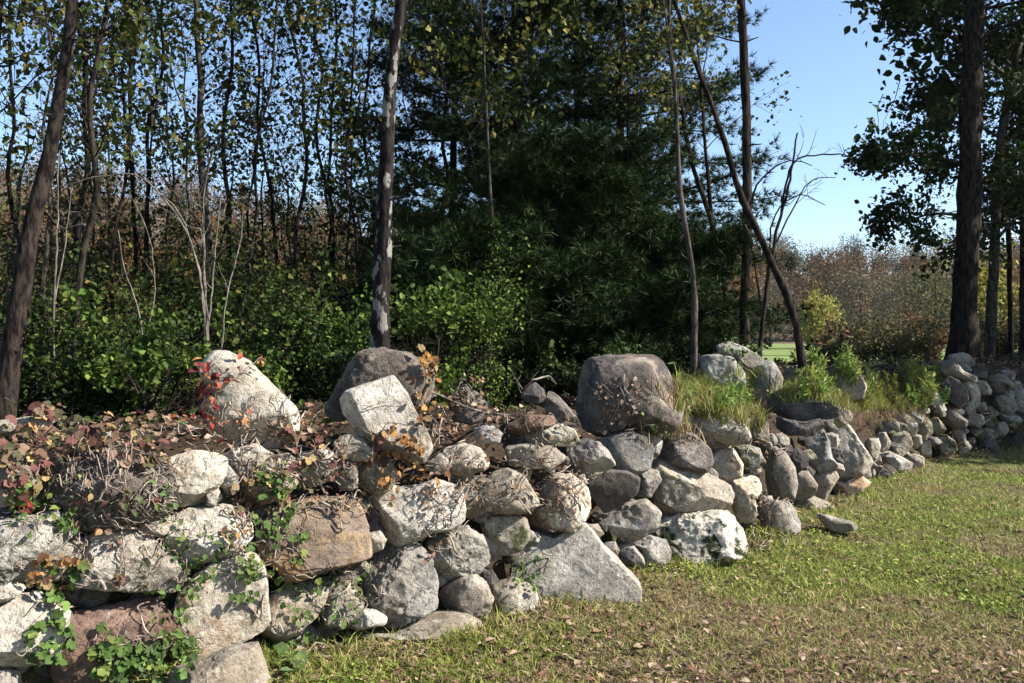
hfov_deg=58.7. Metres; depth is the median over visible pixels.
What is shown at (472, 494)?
wall stone
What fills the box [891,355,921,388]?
weed plant
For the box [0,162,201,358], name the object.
shrub
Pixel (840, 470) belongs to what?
wall stone
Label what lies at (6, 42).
sapling
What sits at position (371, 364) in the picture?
boulder
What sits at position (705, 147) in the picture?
slim tree
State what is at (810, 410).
wall stone
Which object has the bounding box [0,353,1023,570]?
bank leaf litter
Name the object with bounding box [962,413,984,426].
wall stone
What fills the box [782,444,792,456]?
wall stone
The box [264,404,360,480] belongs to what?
vine
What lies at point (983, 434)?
wall stone
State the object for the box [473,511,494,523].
wall stone
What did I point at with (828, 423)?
wall stone
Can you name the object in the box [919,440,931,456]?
wall stone
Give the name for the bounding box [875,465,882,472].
wall stone
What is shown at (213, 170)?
sapling
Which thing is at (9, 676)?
wall stone
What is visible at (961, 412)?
wall stone
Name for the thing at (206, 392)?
creeper
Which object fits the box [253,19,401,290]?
sapling
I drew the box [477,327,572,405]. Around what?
shrub
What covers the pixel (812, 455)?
wall stone
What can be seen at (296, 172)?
sapling
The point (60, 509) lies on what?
wall stone
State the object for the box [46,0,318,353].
woodland tree
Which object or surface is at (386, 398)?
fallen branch
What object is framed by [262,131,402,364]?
shrub
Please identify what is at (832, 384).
weed plant
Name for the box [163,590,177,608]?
wall stone
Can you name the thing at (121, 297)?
shrub
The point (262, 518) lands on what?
wall stone
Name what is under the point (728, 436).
wall stone
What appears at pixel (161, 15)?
sapling
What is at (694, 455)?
boulder
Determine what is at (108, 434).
boulder
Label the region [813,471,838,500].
wall stone
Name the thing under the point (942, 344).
bush
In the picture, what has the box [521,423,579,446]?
boulder
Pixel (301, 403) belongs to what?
ground cover
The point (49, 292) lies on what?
shrub
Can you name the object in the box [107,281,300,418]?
shrub
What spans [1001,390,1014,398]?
wall stone
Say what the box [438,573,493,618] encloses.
wall stone
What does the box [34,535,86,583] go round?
boulder
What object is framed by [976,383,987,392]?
wall stone
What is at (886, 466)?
wall stone
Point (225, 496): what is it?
wall stone
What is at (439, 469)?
wall stone
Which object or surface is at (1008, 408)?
wall stone
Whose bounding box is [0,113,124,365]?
shrub
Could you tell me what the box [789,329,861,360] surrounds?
bush
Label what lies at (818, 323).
autumn tree
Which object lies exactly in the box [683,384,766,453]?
vine
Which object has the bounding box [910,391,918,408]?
weed plant
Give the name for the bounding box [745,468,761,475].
wall stone
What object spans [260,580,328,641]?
wall stone
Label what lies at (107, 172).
sapling
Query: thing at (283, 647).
vine
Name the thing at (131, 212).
sapling
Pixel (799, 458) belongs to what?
wall stone
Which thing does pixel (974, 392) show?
wall stone
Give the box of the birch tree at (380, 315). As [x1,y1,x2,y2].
[362,0,407,348]
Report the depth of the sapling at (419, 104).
12.90 m
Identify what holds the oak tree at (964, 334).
on the ground at (30, 674)
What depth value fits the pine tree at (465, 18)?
11.56 m
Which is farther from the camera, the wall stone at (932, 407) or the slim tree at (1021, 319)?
the slim tree at (1021, 319)
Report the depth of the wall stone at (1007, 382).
12.59 m
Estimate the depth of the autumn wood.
242.59 m
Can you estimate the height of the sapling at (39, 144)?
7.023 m
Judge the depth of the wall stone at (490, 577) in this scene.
4.99 m
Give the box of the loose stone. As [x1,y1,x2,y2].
[820,514,857,533]
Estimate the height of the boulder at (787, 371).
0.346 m
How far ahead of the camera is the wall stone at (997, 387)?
12.47 m
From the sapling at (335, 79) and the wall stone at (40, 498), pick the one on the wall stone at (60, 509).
the wall stone at (40, 498)
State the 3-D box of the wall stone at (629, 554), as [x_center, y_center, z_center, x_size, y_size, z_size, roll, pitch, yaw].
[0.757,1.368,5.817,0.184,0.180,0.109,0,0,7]
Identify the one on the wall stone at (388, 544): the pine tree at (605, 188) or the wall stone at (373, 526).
the wall stone at (373, 526)
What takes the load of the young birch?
on the ground at (30, 674)
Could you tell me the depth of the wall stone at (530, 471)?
5.30 m
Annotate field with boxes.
[647,344,1017,363]
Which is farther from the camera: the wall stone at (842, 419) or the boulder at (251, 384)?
the wall stone at (842, 419)
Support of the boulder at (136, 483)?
on the wall stone at (103, 556)
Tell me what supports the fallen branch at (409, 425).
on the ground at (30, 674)
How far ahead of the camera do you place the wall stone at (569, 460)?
5.55 m
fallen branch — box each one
[360,365,415,409]
[381,413,447,432]
[432,391,540,417]
[511,369,555,398]
[754,362,776,417]
[983,400,1002,425]
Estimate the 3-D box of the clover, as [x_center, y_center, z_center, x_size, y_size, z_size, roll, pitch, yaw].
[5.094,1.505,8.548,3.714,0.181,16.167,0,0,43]
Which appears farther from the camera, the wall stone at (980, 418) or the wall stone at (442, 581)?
the wall stone at (980, 418)
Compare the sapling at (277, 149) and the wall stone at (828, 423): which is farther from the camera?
the sapling at (277, 149)
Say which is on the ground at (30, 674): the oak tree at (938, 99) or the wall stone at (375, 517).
the oak tree at (938, 99)
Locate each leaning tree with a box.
[0,0,258,419]
[588,0,807,385]
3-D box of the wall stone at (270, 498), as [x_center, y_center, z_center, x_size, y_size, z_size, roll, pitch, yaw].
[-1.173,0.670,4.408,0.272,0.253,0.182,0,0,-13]
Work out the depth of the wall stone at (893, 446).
10.40 m
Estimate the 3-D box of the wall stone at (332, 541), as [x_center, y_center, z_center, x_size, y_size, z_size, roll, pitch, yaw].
[-0.982,0.969,4.498,0.568,0.398,0.329,0,0,-15]
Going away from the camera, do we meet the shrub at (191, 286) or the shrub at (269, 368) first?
the shrub at (269, 368)
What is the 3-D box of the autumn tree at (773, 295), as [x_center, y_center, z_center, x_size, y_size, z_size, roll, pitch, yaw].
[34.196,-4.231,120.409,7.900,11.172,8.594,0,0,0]
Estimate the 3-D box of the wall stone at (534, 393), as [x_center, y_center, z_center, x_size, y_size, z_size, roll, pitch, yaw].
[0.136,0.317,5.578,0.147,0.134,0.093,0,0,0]
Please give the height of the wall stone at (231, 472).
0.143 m
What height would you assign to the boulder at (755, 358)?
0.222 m
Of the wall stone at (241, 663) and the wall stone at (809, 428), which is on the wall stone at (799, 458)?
the wall stone at (809, 428)
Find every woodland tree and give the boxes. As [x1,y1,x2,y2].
[0,0,199,155]
[19,0,198,412]
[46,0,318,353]
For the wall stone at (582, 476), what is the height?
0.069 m
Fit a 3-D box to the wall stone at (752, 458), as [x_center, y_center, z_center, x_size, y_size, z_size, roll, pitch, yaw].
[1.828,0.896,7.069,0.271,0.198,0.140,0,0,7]
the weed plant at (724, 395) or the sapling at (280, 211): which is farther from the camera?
the sapling at (280, 211)
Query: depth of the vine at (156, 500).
3.96 m
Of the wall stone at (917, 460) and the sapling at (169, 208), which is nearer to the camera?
the wall stone at (917, 460)
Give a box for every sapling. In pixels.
[0,0,82,343]
[0,0,98,307]
[0,0,268,399]
[0,94,74,309]
[0,105,69,326]
[1,35,105,290]
[1,84,130,298]
[3,0,201,313]
[9,0,219,300]
[32,0,193,316]
[34,2,177,289]
[40,150,91,424]
[49,57,183,298]
[53,6,238,286]
[68,135,166,304]
[87,6,218,291]
[92,0,254,294]
[104,0,333,306]
[117,106,270,299]
[118,185,176,334]
[131,0,468,397]
[137,0,379,344]
[142,2,261,347]
[149,91,261,281]
[175,0,283,326]
[176,0,327,302]
[196,133,281,289]
[204,96,316,286]
[225,0,441,308]
[233,76,341,287]
[236,138,342,292]
[246,0,371,310]
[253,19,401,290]
[255,0,372,305]
[258,121,344,290]
[278,0,450,310]
[278,91,396,295]
[299,106,462,279]
[313,118,402,299]
[322,15,429,276]
[368,47,440,234]
[370,0,595,401]
[373,0,506,220]
[561,0,713,353]
[724,124,851,358]
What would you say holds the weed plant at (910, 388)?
on the ground at (30, 674)
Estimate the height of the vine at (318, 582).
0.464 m
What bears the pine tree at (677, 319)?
on the ground at (30, 674)
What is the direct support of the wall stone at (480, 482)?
on the wall stone at (470, 512)
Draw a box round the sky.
[0,0,1019,275]
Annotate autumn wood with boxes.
[0,148,1019,340]
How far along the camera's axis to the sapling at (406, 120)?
21.99 m
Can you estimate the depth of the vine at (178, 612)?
4.04 m
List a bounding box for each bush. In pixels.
[707,319,772,355]
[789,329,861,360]
[810,306,867,356]
[820,297,949,362]
[890,300,949,361]
[933,234,1019,356]
[935,284,1019,360]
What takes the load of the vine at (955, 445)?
on the ground at (30, 674)
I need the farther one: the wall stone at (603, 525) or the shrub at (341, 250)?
the shrub at (341, 250)
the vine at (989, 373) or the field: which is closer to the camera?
the vine at (989, 373)
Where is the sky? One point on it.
(835, 74)
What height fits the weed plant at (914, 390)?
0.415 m
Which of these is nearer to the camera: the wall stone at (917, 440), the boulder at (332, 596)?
the boulder at (332, 596)
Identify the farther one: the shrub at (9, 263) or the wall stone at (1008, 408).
the shrub at (9, 263)
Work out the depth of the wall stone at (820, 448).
8.32 m
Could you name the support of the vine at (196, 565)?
on the wall stone at (195, 517)
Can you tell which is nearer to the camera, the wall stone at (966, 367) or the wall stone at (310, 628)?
the wall stone at (310, 628)
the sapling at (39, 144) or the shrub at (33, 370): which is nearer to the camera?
the shrub at (33, 370)
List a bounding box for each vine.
[0,397,76,513]
[3,474,81,544]
[10,546,92,669]
[44,403,187,485]
[48,438,184,546]
[64,510,163,590]
[87,615,209,682]
[133,556,231,661]
[148,517,259,588]
[218,446,302,527]
[221,491,319,618]
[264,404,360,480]
[266,619,326,678]
[280,558,395,648]
[355,419,450,515]
[410,343,456,436]
[410,452,484,571]
[495,552,553,601]
[584,372,669,444]
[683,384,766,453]
[717,337,754,364]
[739,371,793,550]
[946,427,1013,467]
[973,352,1021,378]
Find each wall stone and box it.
[0,416,59,435]
[0,458,42,507]
[0,506,35,515]
[0,667,16,669]
[0,669,21,682]
[15,666,29,673]
[22,587,57,592]
[35,664,51,678]
[36,491,46,502]
[39,503,63,511]
[50,594,184,682]
[61,578,80,590]
[62,589,80,603]
[73,527,185,592]
[75,600,100,609]
[76,589,112,604]
[127,592,149,599]
[155,593,170,599]
[161,503,253,568]
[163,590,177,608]
[165,641,271,682]
[167,450,227,506]
[172,549,270,658]
[206,488,221,505]
[219,486,241,500]
[219,495,243,505]
[221,465,238,494]
[242,453,297,505]
[243,637,264,646]
[247,504,272,517]
[253,516,264,536]
[254,495,372,581]
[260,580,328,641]
[282,641,304,651]
[293,624,319,645]
[295,449,337,485]
[312,619,339,640]
[320,575,334,588]
[331,563,359,575]
[331,572,357,584]
[333,434,375,462]
[335,460,358,490]
[345,494,371,512]
[349,484,370,499]
[356,561,371,576]
[358,457,397,494]
[358,610,481,642]
[365,508,380,522]
[367,521,385,533]
[370,530,386,552]
[372,478,465,545]
[383,537,391,549]
[410,467,432,483]
[423,525,490,580]
[427,453,448,475]
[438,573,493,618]
[438,576,447,587]
[443,442,489,476]
[448,387,487,425]
[450,480,476,503]
[451,474,476,487]
[465,490,486,519]
[473,424,502,443]
[473,475,489,489]
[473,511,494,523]
[476,567,489,576]
[477,468,539,514]
[480,514,530,555]
[481,569,498,587]
[483,534,502,560]
[491,577,539,613]
[505,442,565,468]
[506,414,555,435]
[506,550,527,567]
[510,523,641,603]
[517,467,532,475]
[522,382,545,403]
[524,472,590,533]
[526,530,540,546]
[532,468,555,476]
[561,456,573,467]
[567,466,580,476]
[578,474,586,484]
[585,472,602,479]
[587,469,639,512]
[588,524,603,537]
[592,498,661,542]
[592,519,607,531]
[595,430,654,475]
[604,542,616,552]
[605,541,619,554]
[617,542,644,568]
[689,408,751,445]
[702,437,715,446]
[708,468,718,477]
[710,441,730,451]
[712,447,743,480]
[731,444,765,469]
[739,518,755,526]
[744,441,755,445]
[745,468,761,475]
[747,415,769,442]
[755,442,766,449]
[758,500,800,535]
[762,496,772,503]
[763,446,797,500]
[764,442,772,450]
[767,386,840,420]
[769,433,777,445]
[774,432,789,447]
[776,415,823,436]
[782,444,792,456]
[789,496,833,508]
[790,446,808,472]
[794,470,817,500]
[796,465,814,476]
[797,436,810,446]
[804,449,817,460]
[806,430,837,473]
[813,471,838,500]
[822,419,833,426]
[824,423,872,481]
[826,432,839,446]
[831,446,841,459]
[832,476,870,494]
[833,408,852,427]
[835,456,843,464]
[836,463,844,474]
[863,469,871,478]
[864,438,880,460]
[870,468,875,477]
[874,468,890,479]
[875,456,881,465]
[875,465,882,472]
[877,432,890,451]
[879,451,912,470]
[880,429,897,438]
[882,418,899,431]
[882,463,896,475]
[888,442,897,450]
[890,431,912,456]
[896,413,918,436]
[899,422,908,431]
[905,453,924,467]
[907,411,923,424]
[911,434,921,448]
[917,415,932,440]
[919,408,929,414]
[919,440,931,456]
[921,400,935,410]
[928,436,941,446]
[929,389,945,413]
[929,417,945,434]
[932,411,945,417]
[935,434,957,455]
[939,360,977,381]
[939,408,967,429]
[941,376,968,409]
[946,425,968,434]
[948,352,974,366]
[951,429,966,444]
[953,409,964,415]
[955,439,971,454]
[957,379,980,407]
[959,364,971,371]
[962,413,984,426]
[963,400,975,415]
[966,437,975,444]
[967,426,982,436]
[967,429,985,439]
[970,364,987,378]
[975,402,986,412]
[975,414,984,427]
[976,380,991,394]
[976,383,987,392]
[976,437,997,450]
[982,406,998,416]
[983,428,998,439]
[984,414,997,427]
[988,374,1014,388]
[990,382,1004,393]
[991,422,1008,436]
[993,395,1016,414]
[998,411,1017,423]
[1000,370,1015,379]
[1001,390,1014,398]
[1002,414,1022,429]
[1005,432,1023,446]
[1008,387,1023,401]
[1012,380,1023,389]
[1015,400,1023,413]
[1017,414,1023,424]
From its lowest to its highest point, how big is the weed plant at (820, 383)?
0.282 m
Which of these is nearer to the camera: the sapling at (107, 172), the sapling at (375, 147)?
the sapling at (375, 147)
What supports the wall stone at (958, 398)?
on the wall stone at (950, 419)
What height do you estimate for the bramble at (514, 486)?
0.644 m
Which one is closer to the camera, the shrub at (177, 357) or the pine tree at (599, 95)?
the shrub at (177, 357)
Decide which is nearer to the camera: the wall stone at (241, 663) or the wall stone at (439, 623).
the wall stone at (241, 663)
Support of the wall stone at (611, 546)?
on the wall stone at (617, 552)
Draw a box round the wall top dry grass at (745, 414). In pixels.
[634,372,930,444]
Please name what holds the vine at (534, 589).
on the ground at (30, 674)
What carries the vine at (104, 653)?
on the ground at (30, 674)
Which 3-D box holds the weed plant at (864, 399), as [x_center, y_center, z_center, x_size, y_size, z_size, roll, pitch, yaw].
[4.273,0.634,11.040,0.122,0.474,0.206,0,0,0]
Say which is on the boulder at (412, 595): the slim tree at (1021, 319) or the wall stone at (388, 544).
the wall stone at (388, 544)
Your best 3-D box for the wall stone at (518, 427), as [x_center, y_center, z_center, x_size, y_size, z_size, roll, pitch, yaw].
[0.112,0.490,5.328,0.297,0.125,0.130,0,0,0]
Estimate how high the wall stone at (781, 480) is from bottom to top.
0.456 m
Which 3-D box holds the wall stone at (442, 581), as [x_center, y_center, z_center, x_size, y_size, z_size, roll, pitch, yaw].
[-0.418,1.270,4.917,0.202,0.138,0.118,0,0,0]
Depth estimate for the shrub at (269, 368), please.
7.20 m
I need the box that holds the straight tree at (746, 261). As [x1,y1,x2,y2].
[648,0,760,348]
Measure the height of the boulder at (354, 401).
0.454 m
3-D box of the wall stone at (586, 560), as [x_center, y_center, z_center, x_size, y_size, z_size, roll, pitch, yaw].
[0.372,1.345,5.445,0.794,0.512,0.407,0,0,0]
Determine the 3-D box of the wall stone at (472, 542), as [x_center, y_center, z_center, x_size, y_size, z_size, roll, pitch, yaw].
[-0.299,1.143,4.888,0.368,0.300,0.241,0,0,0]
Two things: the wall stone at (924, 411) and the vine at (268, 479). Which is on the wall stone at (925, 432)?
the wall stone at (924, 411)
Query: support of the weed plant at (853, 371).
on the boulder at (858, 390)
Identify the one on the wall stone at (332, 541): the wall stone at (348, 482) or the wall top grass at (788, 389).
the wall stone at (348, 482)
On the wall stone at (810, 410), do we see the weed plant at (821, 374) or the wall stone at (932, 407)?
the weed plant at (821, 374)
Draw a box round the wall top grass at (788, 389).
[660,359,959,432]
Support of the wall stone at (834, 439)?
on the wall stone at (836, 452)
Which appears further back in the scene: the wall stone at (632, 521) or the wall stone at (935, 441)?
the wall stone at (935, 441)
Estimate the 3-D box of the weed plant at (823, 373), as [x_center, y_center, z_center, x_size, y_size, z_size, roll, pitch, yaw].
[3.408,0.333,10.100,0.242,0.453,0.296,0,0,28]
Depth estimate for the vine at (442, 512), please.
4.74 m
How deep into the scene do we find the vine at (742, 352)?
7.47 m
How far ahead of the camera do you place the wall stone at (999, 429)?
12.44 m
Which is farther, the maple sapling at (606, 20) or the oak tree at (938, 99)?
the oak tree at (938, 99)
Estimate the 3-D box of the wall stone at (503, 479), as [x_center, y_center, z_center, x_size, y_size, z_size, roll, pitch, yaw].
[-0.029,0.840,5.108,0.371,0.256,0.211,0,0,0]
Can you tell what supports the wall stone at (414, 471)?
on the wall stone at (398, 520)
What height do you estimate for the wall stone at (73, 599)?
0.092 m
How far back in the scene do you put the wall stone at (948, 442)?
11.80 m
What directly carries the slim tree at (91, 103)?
on the ground at (30, 674)
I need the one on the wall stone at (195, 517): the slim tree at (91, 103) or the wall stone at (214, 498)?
the wall stone at (214, 498)
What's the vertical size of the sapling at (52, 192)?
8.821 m
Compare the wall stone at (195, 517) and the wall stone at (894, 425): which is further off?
the wall stone at (894, 425)
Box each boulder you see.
[0,509,78,585]
[0,581,26,602]
[0,590,70,667]
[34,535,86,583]
[46,448,175,531]
[95,432,111,449]
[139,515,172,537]
[199,350,299,448]
[225,443,272,483]
[318,578,364,628]
[324,347,435,421]
[339,375,432,462]
[351,608,387,630]
[358,542,438,629]
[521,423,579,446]
[542,391,580,427]
[566,438,615,473]
[575,353,684,436]
[632,429,662,457]
[633,535,671,567]
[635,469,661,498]
[650,509,747,566]
[651,459,734,515]
[657,431,713,472]
[698,354,745,388]
[716,341,762,367]
[726,474,761,523]
[740,359,783,412]
[782,366,816,386]
[828,363,866,400]
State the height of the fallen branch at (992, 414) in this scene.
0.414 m
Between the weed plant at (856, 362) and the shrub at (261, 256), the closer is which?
the weed plant at (856, 362)
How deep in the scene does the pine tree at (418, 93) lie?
13.94 m
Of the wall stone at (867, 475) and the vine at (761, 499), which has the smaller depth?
the vine at (761, 499)
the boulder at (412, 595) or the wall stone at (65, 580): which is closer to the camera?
the wall stone at (65, 580)
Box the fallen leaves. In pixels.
[146,446,1023,682]
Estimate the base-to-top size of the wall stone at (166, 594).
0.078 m
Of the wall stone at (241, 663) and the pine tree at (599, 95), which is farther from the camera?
the pine tree at (599, 95)
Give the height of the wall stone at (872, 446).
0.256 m
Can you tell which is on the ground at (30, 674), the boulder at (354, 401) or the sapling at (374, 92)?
the sapling at (374, 92)
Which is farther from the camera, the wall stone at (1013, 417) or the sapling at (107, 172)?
the sapling at (107, 172)
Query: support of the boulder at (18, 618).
on the ground at (30, 674)
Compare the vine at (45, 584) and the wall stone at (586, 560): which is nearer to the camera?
the vine at (45, 584)
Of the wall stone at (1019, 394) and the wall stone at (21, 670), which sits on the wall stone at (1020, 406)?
the wall stone at (1019, 394)
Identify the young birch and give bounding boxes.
[594,0,749,381]
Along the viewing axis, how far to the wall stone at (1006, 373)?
12.82 m
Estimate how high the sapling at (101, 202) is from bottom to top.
7.642 m
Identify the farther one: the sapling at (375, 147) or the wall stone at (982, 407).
the sapling at (375, 147)
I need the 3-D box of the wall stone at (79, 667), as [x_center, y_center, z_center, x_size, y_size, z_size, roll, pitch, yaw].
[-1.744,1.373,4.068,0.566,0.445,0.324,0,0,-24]
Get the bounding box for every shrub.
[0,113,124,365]
[0,153,120,333]
[0,161,89,355]
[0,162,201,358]
[0,189,160,413]
[0,246,126,417]
[0,269,179,425]
[27,188,195,416]
[36,136,196,350]
[51,141,257,349]
[58,282,227,420]
[70,185,276,355]
[102,237,251,416]
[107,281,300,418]
[109,175,289,351]
[127,167,292,349]
[144,232,310,355]
[172,201,354,400]
[179,295,311,407]
[216,182,352,338]
[227,184,374,379]
[232,226,404,405]
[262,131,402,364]
[266,221,466,387]
[269,149,427,306]
[303,271,425,379]
[309,233,403,341]
[340,193,419,298]
[357,265,491,410]
[412,288,523,401]
[419,221,542,411]
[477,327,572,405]
[535,338,641,398]
[622,321,706,373]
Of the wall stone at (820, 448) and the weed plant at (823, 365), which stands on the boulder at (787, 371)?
the weed plant at (823, 365)
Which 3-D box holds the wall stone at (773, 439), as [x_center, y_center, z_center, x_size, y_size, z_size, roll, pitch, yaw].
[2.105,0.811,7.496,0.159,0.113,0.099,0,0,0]
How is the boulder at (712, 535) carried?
on the ground at (30, 674)
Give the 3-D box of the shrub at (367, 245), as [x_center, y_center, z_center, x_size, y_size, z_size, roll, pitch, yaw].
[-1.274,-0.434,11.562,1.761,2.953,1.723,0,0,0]
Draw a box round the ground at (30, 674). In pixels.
[0,356,1023,682]
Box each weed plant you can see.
[684,381,698,405]
[713,386,735,410]
[714,382,729,401]
[719,398,725,422]
[726,388,738,413]
[728,378,741,396]
[731,382,750,406]
[734,388,748,413]
[738,377,751,404]
[742,387,755,405]
[790,348,820,375]
[795,364,818,399]
[799,362,818,395]
[806,348,824,378]
[807,346,819,371]
[811,375,829,399]
[813,351,829,387]
[816,368,824,395]
[818,353,828,380]
[825,377,834,398]
[826,375,836,391]
[831,349,846,382]
[834,349,844,383]
[835,339,854,382]
[836,358,855,387]
[843,346,863,379]
[845,359,864,384]
[862,354,881,391]
[862,374,870,409]
[863,369,878,395]
[865,393,869,412]
[867,372,874,391]
[874,377,883,402]
[882,370,898,403]
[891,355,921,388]
[903,357,921,391]
[905,373,911,403]
[908,378,922,400]
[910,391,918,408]
[913,363,928,393]
[916,360,931,386]
[917,368,942,411]
[922,357,941,387]
[922,367,936,387]
[932,355,944,389]
[936,386,952,409]
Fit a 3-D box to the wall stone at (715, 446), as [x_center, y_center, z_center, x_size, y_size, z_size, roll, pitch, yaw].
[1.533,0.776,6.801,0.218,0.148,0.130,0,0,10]
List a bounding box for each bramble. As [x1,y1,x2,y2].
[177,389,311,467]
[273,435,393,531]
[420,409,602,519]
[428,371,519,444]
[513,456,590,534]
[972,384,1014,454]
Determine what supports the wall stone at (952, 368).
on the wall stone at (974, 392)
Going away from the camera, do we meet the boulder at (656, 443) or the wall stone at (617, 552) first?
the wall stone at (617, 552)
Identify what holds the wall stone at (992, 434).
on the wall stone at (993, 442)
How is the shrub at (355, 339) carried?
on the ground at (30, 674)
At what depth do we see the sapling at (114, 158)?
15.35 m
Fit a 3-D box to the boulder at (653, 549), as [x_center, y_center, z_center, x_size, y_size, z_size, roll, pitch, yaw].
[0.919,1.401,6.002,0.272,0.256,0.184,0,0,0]
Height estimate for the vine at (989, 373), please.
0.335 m
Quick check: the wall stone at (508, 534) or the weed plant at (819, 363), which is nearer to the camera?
the wall stone at (508, 534)
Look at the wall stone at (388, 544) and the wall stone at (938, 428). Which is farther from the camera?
the wall stone at (938, 428)
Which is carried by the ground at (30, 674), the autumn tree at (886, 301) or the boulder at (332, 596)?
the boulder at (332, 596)
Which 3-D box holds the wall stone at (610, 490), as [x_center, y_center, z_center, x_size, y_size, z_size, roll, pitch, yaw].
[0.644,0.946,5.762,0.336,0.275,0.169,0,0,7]
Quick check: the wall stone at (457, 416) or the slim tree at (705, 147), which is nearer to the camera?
the wall stone at (457, 416)
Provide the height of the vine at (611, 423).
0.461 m
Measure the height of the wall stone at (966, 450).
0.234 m
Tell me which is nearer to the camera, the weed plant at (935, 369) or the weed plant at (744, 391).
the weed plant at (744, 391)
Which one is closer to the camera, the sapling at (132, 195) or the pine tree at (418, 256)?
the pine tree at (418, 256)
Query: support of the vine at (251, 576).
on the wall stone at (332, 541)
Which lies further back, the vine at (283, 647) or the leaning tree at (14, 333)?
the leaning tree at (14, 333)
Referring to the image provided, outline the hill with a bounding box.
[0,185,950,348]
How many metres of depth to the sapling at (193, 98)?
20.81 m
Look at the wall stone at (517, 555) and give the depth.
5.21 m
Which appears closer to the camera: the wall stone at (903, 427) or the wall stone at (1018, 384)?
the wall stone at (903, 427)
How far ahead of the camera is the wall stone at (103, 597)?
4.05 m
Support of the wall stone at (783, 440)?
on the wall stone at (781, 480)
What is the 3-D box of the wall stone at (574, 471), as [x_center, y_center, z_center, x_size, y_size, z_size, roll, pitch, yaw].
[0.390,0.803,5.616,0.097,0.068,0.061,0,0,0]
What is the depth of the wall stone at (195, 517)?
4.15 m
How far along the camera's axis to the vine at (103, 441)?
4.03 m
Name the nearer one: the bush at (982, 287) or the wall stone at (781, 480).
the wall stone at (781, 480)
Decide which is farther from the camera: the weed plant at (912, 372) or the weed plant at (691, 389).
the weed plant at (912, 372)
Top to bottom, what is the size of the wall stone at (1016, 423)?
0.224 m
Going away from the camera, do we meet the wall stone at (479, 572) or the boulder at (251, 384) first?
the boulder at (251, 384)
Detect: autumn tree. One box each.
[751,267,800,346]
[797,288,846,348]
[828,263,895,345]
[868,262,939,335]
[892,266,952,336]
[944,235,1019,313]
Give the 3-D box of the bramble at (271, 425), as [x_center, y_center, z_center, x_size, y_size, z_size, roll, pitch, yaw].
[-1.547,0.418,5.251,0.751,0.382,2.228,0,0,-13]
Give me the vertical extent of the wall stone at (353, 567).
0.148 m
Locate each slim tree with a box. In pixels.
[0,0,240,419]
[589,0,740,365]
[635,0,801,339]
[888,0,1023,355]
[932,0,1014,358]
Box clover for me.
[127,445,1023,682]
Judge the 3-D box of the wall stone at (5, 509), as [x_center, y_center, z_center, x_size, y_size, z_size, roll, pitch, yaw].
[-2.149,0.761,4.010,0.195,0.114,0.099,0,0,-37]
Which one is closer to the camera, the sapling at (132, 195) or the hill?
the sapling at (132, 195)
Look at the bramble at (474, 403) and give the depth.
5.20 m
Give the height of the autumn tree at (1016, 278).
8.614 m
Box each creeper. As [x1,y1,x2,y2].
[170,353,260,443]
[241,354,263,375]
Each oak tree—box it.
[834,0,1023,360]
[840,0,1023,359]
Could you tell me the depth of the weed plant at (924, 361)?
12.42 m
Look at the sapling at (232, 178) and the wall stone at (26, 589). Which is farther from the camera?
the sapling at (232, 178)
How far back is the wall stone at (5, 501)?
3.82 m
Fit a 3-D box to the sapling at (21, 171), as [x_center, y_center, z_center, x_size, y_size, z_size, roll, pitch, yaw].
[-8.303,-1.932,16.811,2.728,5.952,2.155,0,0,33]
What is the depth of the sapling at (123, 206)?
20.65 m
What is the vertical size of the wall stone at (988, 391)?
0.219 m
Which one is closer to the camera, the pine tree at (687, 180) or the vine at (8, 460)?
the vine at (8, 460)
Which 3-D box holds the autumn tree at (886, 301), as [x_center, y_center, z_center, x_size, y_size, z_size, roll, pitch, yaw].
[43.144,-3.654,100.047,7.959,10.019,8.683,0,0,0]
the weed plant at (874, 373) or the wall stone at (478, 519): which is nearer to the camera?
the wall stone at (478, 519)
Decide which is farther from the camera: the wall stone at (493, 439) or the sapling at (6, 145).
the sapling at (6, 145)
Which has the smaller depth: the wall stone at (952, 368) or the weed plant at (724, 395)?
the weed plant at (724, 395)
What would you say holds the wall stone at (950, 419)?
on the wall stone at (964, 430)
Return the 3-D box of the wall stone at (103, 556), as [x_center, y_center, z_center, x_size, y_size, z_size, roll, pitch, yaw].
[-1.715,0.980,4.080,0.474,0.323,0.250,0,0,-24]
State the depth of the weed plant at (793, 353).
10.09 m
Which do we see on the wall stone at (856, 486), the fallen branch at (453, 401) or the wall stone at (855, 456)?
the wall stone at (855, 456)
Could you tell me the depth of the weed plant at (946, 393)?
11.63 m
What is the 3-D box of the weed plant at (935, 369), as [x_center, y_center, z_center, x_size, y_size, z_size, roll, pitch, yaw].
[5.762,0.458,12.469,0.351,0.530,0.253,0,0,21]
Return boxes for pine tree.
[307,0,776,368]
[328,0,545,373]
[329,199,641,392]
[407,102,740,402]
[457,0,735,368]
[466,0,815,368]
[489,199,774,396]
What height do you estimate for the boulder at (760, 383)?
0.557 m
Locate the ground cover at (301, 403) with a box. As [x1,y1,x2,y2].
[1,352,1023,449]
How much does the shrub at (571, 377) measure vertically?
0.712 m
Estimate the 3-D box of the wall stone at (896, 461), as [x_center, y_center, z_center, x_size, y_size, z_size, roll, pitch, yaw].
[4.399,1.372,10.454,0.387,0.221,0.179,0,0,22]

